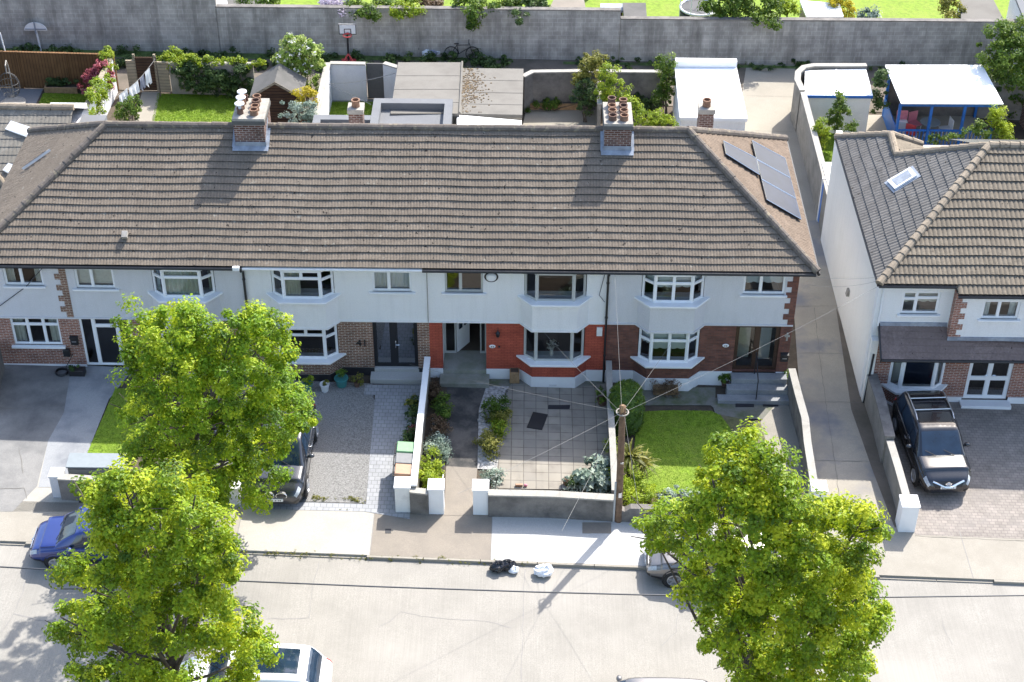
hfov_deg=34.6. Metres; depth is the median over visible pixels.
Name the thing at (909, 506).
gate pillar
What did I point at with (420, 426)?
garden wall
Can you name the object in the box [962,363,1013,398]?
double door
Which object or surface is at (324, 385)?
plant pot
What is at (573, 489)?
border shrub
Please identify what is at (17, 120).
neighbouring house
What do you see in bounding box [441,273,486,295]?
window
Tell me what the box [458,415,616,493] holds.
service wire
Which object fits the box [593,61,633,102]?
yellow shrub
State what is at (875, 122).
garden path
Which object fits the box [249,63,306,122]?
garden shed
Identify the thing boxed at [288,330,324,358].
bay window
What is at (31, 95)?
patio
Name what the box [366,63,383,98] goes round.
yard gate
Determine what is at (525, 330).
bay window
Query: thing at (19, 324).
window
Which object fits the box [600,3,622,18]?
shed
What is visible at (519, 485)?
garden toy
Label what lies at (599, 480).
shrub
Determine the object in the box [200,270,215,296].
bay window
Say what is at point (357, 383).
plant pot
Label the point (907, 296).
window
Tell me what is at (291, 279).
bay window
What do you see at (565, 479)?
plant pot
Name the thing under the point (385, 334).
front door
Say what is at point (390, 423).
paved path
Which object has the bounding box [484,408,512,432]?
border shrub
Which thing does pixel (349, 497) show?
weeds
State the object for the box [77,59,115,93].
maple shrub
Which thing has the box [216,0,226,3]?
shed
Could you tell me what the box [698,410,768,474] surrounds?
worn grass
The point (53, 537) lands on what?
parked hatchback
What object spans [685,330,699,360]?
bay window
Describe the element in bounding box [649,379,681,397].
wooden planter
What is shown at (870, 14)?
shrub
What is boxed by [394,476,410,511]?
gate pillar
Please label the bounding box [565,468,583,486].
border shrub
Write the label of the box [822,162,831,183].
lean to
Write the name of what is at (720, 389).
front gardens
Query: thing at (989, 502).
block drive
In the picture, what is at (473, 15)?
shrub
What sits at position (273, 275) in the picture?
bay window
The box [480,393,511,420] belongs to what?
border shrub
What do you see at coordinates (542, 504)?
garden wall
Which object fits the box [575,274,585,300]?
bay window
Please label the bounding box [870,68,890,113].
ivy
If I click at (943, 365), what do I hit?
bay window
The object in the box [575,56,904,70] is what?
weeds
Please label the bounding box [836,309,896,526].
lane gutter
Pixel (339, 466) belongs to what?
gravel drive
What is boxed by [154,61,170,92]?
slat fence
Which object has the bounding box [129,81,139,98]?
laundry
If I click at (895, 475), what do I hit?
garden wall
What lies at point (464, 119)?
lean to
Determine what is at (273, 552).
weeds
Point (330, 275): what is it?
bay window
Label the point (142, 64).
wooden gate
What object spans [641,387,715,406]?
garden path
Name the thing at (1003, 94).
yard wall
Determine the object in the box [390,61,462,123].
garage
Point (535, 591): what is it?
joint
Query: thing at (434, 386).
border shrub
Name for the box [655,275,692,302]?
bay window
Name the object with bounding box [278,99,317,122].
pale shrub
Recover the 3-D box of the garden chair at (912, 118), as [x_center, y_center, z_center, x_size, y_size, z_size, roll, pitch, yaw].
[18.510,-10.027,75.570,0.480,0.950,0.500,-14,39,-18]
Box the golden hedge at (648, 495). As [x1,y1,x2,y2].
[602,436,668,506]
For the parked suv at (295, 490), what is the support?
on the gravel drive at (339, 466)
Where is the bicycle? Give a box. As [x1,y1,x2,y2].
[444,42,479,60]
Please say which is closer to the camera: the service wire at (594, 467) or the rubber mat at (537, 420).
the service wire at (594, 467)
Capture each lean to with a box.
[457,115,521,124]
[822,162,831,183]
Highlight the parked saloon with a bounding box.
[616,675,707,681]
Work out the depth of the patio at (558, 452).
57.82 m
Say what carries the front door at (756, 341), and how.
in the terraced house at (713, 258)
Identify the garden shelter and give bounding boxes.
[882,64,1002,144]
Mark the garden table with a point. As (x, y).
(935, 122)
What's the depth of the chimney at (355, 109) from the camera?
66.94 m
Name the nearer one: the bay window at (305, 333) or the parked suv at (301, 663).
the parked suv at (301, 663)
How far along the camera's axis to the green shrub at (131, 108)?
72.39 m
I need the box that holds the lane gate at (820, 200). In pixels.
[817,177,825,222]
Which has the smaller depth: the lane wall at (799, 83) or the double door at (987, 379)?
the double door at (987, 379)
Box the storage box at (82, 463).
[66,453,127,475]
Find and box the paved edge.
[230,502,365,510]
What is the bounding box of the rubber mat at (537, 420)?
[527,412,547,429]
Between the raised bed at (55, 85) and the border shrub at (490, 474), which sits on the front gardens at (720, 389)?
the border shrub at (490, 474)
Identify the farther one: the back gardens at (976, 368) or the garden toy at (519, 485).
the back gardens at (976, 368)
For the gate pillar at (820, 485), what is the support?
on the ground
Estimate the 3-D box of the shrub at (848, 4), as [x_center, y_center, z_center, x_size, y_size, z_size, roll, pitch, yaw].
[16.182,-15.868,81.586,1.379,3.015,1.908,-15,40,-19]
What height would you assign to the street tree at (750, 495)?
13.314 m
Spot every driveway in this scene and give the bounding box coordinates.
[0,364,69,511]
[13,447,78,511]
[39,365,127,486]
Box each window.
[3,268,45,288]
[10,318,65,348]
[73,269,119,291]
[151,270,165,295]
[162,270,200,296]
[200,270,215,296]
[271,271,282,297]
[283,271,319,298]
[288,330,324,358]
[321,271,333,297]
[325,325,338,357]
[369,272,415,294]
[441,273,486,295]
[524,274,534,299]
[524,327,533,359]
[536,332,571,360]
[538,274,573,300]
[573,328,583,359]
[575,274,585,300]
[638,329,649,360]
[642,275,653,301]
[651,334,687,361]
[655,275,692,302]
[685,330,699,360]
[690,276,704,301]
[739,276,786,297]
[887,362,903,388]
[897,292,940,316]
[899,362,937,388]
[933,363,945,388]
[977,301,1020,322]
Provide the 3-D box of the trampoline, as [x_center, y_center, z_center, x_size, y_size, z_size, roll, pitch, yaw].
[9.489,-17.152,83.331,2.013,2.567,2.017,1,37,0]
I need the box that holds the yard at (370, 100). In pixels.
[332,99,373,101]
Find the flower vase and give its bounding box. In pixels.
[546,339,558,355]
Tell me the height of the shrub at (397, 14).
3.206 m
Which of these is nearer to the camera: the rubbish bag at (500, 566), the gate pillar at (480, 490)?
the rubbish bag at (500, 566)
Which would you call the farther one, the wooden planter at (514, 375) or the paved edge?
the wooden planter at (514, 375)
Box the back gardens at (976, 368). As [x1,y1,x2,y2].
[0,86,1023,387]
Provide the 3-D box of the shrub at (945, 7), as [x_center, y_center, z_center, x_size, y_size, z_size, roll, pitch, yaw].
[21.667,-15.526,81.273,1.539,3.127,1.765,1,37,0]
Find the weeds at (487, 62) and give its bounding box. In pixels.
[0,42,512,72]
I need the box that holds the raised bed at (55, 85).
[44,77,79,93]
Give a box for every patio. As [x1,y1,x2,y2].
[0,89,42,103]
[494,384,608,488]
[523,110,595,125]
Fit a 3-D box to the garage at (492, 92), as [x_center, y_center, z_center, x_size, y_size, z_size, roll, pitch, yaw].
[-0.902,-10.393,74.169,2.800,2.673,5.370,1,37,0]
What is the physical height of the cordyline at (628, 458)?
1.293 m
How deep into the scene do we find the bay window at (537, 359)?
59.47 m
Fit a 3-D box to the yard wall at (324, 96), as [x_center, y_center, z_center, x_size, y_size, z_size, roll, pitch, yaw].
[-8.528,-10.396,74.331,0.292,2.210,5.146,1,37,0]
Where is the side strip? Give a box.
[489,379,604,386]
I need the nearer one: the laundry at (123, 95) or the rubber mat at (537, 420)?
the rubber mat at (537, 420)
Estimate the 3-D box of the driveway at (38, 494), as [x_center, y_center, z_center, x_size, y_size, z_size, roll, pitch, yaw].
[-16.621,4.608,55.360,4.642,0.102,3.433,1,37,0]
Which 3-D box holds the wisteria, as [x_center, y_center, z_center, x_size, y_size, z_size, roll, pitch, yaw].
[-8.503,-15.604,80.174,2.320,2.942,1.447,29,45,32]
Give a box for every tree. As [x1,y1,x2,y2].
[41,454,283,681]
[105,293,322,530]
[629,416,895,681]
[697,0,784,30]
[974,13,1023,118]
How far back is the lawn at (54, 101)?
76.21 m
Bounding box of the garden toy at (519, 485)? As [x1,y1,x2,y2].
[515,483,527,486]
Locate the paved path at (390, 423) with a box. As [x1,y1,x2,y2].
[364,385,420,518]
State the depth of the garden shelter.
74.72 m
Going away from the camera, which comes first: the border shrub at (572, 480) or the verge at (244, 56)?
the border shrub at (572, 480)
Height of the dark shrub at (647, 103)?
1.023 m
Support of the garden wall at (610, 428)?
on the front gardens at (720, 389)
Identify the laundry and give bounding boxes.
[119,89,128,103]
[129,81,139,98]
[140,75,145,89]
[145,68,151,86]
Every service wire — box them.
[410,364,611,409]
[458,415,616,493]
[562,417,619,529]
[615,282,621,403]
[624,416,648,566]
[629,291,868,409]
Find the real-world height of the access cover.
0.030 m
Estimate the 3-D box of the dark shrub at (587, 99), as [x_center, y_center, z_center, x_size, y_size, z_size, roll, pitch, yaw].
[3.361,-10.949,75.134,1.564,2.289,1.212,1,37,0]
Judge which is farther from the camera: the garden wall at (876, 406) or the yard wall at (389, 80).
the yard wall at (389, 80)
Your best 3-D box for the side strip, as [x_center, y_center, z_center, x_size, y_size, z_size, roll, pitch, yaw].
[1.124,1.647,60.102,4.838,0.106,0.802,1,37,0]
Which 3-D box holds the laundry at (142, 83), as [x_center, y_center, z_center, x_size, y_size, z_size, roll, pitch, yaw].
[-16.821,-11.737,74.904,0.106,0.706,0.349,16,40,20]
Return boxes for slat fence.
[125,60,136,86]
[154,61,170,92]
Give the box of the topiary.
[606,379,645,436]
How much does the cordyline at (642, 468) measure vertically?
0.961 m
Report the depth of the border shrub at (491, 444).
56.82 m
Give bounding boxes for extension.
[312,98,452,123]
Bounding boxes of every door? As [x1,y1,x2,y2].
[79,319,129,364]
[267,96,286,122]
[372,322,418,365]
[456,323,469,351]
[732,326,780,368]
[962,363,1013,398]
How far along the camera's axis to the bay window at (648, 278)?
57.71 m
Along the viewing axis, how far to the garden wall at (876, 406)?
57.89 m
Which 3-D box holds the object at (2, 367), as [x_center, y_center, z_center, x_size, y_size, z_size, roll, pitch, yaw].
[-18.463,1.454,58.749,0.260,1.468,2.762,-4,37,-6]
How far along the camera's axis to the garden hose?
59.78 m
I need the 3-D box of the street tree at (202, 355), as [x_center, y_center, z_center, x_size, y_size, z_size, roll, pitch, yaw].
[-9.218,2.370,50.108,6.758,10.480,5.496,1,37,0]
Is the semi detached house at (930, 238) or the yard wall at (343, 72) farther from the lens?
the yard wall at (343, 72)
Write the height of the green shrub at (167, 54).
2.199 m
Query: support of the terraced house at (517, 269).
on the ground
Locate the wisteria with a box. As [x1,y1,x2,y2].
[317,0,348,17]
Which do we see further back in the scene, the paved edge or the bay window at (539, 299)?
the bay window at (539, 299)
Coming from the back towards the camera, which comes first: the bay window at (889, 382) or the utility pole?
the bay window at (889, 382)
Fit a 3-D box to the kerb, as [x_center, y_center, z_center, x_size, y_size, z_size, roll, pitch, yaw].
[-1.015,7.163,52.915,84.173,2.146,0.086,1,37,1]
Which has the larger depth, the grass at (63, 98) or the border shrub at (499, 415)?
the grass at (63, 98)
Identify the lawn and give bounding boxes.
[39,93,86,103]
[88,388,183,455]
[155,94,234,121]
[330,102,372,114]
[632,410,731,493]
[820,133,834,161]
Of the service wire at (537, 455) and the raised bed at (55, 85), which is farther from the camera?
the raised bed at (55, 85)
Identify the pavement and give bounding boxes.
[0,501,1023,580]
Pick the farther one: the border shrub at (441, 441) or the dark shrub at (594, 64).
the dark shrub at (594, 64)
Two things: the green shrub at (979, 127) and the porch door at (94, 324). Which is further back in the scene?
the green shrub at (979, 127)
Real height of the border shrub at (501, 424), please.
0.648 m
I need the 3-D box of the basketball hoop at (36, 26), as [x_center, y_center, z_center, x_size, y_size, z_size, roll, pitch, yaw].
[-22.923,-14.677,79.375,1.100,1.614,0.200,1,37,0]
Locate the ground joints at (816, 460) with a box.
[0,96,1022,540]
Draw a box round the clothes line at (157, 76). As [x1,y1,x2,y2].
[114,56,160,96]
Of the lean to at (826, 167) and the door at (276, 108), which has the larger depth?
the door at (276, 108)
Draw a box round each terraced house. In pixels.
[0,120,253,377]
[231,89,430,384]
[422,95,633,387]
[605,126,820,404]
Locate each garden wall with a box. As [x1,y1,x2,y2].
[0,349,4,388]
[57,474,210,504]
[168,61,254,95]
[409,488,428,515]
[411,357,430,487]
[488,489,615,521]
[605,360,616,493]
[621,504,737,522]
[787,368,816,496]
[864,374,894,462]
[883,440,909,510]
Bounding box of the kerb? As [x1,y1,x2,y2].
[0,542,1023,584]
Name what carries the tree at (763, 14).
on the gardens at (908, 8)
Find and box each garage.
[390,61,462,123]
[460,68,523,120]
[673,58,746,130]
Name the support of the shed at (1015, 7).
on the gardens at (908, 8)
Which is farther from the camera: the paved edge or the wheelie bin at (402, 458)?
the wheelie bin at (402, 458)
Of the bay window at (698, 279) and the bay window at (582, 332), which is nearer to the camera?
the bay window at (698, 279)
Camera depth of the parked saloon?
47.29 m
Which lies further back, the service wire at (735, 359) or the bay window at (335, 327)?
the bay window at (335, 327)
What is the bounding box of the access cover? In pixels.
[582,522,610,532]
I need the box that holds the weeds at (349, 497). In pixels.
[312,493,365,509]
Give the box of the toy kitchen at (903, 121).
[895,110,907,133]
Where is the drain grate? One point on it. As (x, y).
(558, 406)
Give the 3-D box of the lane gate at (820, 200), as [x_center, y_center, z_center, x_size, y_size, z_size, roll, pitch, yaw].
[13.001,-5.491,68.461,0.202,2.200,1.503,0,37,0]
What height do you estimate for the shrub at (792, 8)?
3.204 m
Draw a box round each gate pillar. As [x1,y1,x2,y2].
[48,467,64,497]
[228,480,241,504]
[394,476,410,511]
[427,478,444,513]
[472,479,488,514]
[807,480,827,506]
[895,495,920,531]
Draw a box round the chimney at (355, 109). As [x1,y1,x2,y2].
[347,98,364,122]
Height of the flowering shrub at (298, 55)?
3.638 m
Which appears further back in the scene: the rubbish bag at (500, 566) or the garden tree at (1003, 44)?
the garden tree at (1003, 44)
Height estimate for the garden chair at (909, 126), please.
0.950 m
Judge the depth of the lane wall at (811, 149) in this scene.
71.46 m
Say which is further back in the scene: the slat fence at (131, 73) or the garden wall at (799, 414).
the slat fence at (131, 73)
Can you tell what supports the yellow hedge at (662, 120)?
on the back gardens at (976, 368)
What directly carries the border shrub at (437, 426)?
on the flower bed at (428, 423)
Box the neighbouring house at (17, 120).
[0,103,106,188]
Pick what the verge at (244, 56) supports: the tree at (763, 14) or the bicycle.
the bicycle
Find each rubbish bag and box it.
[422,49,439,57]
[489,559,518,573]
[533,564,552,577]
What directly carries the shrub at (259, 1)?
on the gardens at (908, 8)
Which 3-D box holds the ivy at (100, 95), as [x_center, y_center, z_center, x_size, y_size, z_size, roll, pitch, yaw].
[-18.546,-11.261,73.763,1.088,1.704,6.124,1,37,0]
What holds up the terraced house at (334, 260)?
on the ground
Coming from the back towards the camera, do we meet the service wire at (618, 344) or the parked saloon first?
the service wire at (618, 344)
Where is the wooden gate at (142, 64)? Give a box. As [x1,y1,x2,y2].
[132,54,157,90]
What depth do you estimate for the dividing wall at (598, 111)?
74.41 m
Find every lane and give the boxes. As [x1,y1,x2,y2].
[114,57,1005,111]
[742,63,816,219]
[794,220,892,524]
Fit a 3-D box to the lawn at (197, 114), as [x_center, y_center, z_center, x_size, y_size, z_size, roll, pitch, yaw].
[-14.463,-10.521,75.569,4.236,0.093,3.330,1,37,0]
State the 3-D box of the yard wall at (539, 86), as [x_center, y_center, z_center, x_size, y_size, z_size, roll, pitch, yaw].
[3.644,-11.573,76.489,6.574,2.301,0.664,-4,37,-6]
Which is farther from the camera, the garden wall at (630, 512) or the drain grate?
the drain grate
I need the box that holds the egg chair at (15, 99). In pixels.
[0,60,25,102]
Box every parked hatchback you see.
[29,505,155,568]
[644,521,783,587]
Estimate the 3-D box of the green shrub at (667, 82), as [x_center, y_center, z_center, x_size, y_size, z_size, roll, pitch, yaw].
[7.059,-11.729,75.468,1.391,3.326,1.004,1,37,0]
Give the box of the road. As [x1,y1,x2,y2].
[0,545,1023,681]
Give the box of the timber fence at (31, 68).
[0,50,118,90]
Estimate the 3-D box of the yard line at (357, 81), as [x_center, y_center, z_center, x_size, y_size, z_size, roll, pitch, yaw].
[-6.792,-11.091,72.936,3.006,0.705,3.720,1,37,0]
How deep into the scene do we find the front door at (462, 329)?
60.88 m
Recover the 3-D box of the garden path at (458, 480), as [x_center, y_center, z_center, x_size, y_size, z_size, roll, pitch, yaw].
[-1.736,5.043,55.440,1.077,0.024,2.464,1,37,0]
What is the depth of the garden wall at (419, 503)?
54.11 m
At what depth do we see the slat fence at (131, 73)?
76.36 m
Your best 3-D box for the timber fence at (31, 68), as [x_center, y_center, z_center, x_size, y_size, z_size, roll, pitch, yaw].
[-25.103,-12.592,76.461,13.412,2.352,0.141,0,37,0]
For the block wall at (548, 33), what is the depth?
79.80 m
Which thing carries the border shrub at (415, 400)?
on the front gardens at (720, 389)
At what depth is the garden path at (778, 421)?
58.42 m
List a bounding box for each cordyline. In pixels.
[604,440,653,477]
[632,448,662,480]
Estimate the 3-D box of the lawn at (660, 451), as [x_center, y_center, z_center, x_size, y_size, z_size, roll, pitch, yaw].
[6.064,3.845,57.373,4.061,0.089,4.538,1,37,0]
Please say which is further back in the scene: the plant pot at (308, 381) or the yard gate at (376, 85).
the yard gate at (376, 85)
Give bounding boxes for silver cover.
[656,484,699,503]
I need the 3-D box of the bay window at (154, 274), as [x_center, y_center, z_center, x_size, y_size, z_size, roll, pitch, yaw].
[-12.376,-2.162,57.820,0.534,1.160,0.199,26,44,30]
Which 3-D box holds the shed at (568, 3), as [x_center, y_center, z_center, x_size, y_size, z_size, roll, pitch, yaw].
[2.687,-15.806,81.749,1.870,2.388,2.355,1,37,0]
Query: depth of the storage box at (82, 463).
54.66 m
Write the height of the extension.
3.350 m
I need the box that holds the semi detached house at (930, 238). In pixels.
[821,130,1023,409]
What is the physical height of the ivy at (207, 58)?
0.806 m
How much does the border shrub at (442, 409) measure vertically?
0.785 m
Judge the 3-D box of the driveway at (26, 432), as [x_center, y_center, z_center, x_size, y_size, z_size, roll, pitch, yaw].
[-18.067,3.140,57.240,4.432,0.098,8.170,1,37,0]
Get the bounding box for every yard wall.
[312,62,331,117]
[330,61,366,100]
[382,61,397,97]
[522,69,660,112]
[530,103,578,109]
[976,82,1023,119]
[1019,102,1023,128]
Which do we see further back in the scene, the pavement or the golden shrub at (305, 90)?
the golden shrub at (305, 90)
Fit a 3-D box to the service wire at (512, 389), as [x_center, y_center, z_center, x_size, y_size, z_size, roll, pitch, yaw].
[-0.203,1.517,55.660,0.008,3.669,9.936,-31,47,-34]
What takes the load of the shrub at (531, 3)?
on the gardens at (908, 8)
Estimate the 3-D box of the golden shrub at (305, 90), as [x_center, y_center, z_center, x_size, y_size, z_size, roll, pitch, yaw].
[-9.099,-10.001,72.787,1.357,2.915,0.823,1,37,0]
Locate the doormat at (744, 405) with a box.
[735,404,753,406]
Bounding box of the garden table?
[920,117,940,136]
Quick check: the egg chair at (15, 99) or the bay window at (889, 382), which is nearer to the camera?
the bay window at (889, 382)
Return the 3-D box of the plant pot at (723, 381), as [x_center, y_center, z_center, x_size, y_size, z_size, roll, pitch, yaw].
[7.780,1.403,60.226,0.545,0.590,0.500,1,37,0]
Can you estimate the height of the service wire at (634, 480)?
1.873 m
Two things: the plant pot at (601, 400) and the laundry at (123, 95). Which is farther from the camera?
the laundry at (123, 95)
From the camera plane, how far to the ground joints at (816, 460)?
58.15 m
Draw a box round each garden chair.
[905,123,917,137]
[908,110,921,128]
[938,116,953,136]
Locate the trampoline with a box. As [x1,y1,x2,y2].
[679,0,716,16]
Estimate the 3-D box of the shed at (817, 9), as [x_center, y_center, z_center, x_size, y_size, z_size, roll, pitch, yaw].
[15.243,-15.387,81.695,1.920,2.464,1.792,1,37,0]
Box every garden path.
[134,92,159,120]
[444,466,476,514]
[446,387,485,467]
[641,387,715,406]
[711,398,788,418]
[761,405,804,495]
[866,115,886,130]
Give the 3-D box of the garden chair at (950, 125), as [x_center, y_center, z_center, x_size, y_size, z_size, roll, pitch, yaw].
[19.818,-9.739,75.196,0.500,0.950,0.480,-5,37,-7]
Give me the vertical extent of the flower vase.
0.661 m
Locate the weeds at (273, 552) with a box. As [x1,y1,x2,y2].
[239,549,527,565]
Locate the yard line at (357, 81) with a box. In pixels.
[329,73,394,103]
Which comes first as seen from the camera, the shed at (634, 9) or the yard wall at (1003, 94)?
the yard wall at (1003, 94)
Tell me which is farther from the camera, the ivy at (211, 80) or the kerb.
the ivy at (211, 80)
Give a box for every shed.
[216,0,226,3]
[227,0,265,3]
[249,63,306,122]
[550,0,584,6]
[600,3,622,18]
[623,3,646,15]
[799,0,842,17]
[804,69,872,132]
[957,0,1002,18]
[1006,0,1023,73]
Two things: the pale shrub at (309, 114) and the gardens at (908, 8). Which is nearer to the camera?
the pale shrub at (309, 114)
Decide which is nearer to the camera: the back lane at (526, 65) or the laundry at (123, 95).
the laundry at (123, 95)
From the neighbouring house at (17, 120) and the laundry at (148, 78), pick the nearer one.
the neighbouring house at (17, 120)
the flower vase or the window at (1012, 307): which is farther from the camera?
the flower vase
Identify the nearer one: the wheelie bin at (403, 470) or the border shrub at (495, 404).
the wheelie bin at (403, 470)
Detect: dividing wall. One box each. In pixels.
[85,57,117,114]
[595,81,601,125]
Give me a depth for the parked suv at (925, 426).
56.16 m
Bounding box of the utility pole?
[612,404,628,522]
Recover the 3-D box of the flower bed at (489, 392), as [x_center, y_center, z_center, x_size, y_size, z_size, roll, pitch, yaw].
[-0.786,3.003,58.207,0.960,0.023,4.649,3,37,4]
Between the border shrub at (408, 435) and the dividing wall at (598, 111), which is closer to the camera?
the border shrub at (408, 435)
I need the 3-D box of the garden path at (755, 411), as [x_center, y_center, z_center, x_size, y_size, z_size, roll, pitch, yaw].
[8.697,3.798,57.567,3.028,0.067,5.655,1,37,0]
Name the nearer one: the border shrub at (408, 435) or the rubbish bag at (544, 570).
the rubbish bag at (544, 570)
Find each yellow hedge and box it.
[622,94,678,126]
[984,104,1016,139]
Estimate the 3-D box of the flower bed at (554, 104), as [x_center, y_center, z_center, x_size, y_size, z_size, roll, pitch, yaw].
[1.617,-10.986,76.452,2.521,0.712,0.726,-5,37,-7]
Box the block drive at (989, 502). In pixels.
[887,387,1023,538]
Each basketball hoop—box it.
[24,22,46,51]
[338,24,356,61]
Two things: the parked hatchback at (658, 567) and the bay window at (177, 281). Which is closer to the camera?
the parked hatchback at (658, 567)
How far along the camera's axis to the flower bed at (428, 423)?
57.95 m
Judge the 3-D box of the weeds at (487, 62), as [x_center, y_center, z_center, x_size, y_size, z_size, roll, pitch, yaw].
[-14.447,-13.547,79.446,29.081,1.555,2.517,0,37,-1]
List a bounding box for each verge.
[1,48,511,60]
[563,62,799,68]
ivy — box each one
[84,45,118,114]
[167,53,266,69]
[170,60,253,98]
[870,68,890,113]
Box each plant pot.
[301,375,313,392]
[320,379,329,392]
[334,369,347,387]
[349,372,363,387]
[562,476,569,485]
[595,385,606,406]
[718,373,730,386]
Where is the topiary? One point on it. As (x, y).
(625, 393)
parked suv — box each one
[181,643,332,681]
[248,399,317,503]
[892,390,970,492]
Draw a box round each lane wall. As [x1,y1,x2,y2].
[790,63,866,130]
[796,92,827,233]
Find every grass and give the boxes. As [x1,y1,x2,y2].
[38,92,86,103]
[329,101,372,114]
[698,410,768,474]
[821,133,833,161]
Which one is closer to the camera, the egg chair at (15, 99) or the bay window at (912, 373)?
the bay window at (912, 373)
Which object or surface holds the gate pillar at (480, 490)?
on the ground
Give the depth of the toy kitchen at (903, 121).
75.11 m
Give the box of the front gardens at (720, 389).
[79,365,805,508]
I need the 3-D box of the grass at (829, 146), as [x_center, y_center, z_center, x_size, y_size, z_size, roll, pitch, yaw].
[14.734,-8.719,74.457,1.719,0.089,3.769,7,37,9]
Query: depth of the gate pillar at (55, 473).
54.29 m
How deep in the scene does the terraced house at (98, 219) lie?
58.18 m
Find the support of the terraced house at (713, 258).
on the ground
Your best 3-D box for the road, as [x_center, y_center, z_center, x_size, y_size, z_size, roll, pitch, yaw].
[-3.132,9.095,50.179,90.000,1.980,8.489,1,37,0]
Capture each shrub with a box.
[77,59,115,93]
[111,94,143,120]
[156,46,186,74]
[234,0,280,3]
[270,33,325,103]
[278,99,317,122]
[289,85,319,120]
[343,0,397,22]
[388,0,428,20]
[399,395,419,441]
[404,395,418,411]
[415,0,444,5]
[418,445,445,488]
[422,431,454,463]
[425,413,453,440]
[428,376,444,404]
[429,391,454,421]
[450,0,523,30]
[471,428,504,461]
[479,466,507,488]
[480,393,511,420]
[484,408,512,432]
[488,418,511,439]
[508,0,550,25]
[561,481,582,491]
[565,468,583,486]
[568,77,598,122]
[570,49,608,114]
[572,452,610,493]
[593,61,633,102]
[626,92,668,115]
[651,51,677,114]
[772,0,851,16]
[811,117,832,148]
[823,89,859,133]
[826,0,858,17]
[854,4,881,17]
[926,118,999,144]
[937,0,966,18]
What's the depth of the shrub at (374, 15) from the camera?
78.84 m
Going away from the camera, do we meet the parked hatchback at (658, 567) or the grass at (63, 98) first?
the parked hatchback at (658, 567)
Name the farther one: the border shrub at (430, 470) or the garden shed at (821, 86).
the garden shed at (821, 86)
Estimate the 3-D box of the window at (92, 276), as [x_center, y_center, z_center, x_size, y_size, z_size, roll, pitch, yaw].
[-14.701,-2.279,57.948,1.650,1.090,0.320,1,37,0]
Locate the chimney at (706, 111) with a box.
[697,97,715,127]
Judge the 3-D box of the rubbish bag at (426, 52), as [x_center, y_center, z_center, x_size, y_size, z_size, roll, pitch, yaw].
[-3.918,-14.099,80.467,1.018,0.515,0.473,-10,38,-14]
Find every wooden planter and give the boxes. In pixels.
[510,368,519,382]
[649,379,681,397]
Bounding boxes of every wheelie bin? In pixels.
[392,463,411,476]
[393,453,412,464]
[394,441,414,453]
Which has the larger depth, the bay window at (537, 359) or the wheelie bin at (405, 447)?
the bay window at (537, 359)
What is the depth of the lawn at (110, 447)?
57.46 m
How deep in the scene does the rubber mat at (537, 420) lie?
58.44 m
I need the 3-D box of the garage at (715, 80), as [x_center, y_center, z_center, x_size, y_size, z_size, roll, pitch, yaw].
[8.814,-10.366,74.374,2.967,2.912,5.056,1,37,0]
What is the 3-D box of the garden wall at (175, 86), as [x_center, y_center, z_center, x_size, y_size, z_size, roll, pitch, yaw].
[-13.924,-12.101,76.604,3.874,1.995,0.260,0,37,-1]
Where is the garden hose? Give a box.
[55,348,72,376]
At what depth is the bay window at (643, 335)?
59.23 m
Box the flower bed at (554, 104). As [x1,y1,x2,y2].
[522,97,573,112]
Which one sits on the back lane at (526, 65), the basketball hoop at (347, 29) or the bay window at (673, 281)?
the basketball hoop at (347, 29)
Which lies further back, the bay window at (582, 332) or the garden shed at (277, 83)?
the garden shed at (277, 83)
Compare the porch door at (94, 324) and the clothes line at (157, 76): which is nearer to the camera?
the porch door at (94, 324)
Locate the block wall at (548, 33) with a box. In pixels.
[0,0,1017,67]
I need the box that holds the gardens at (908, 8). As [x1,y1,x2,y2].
[268,0,1009,69]
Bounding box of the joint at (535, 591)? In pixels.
[0,566,1023,597]
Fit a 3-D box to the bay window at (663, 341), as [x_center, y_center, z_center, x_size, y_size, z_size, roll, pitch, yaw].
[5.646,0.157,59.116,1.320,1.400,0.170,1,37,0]
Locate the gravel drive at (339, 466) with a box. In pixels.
[215,378,374,502]
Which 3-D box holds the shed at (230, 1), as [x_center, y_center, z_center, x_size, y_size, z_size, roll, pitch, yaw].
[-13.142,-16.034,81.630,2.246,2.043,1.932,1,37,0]
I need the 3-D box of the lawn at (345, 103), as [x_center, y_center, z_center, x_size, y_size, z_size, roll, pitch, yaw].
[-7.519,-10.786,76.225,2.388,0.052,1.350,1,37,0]
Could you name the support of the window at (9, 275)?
in the terraced house at (98, 219)
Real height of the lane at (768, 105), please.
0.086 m
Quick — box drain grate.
[548,405,569,408]
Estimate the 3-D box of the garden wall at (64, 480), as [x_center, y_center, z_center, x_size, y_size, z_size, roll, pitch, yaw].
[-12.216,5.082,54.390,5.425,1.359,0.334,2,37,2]
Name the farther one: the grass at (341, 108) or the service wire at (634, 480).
the grass at (341, 108)
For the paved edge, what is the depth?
54.61 m
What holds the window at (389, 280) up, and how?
in the terraced house at (334, 260)

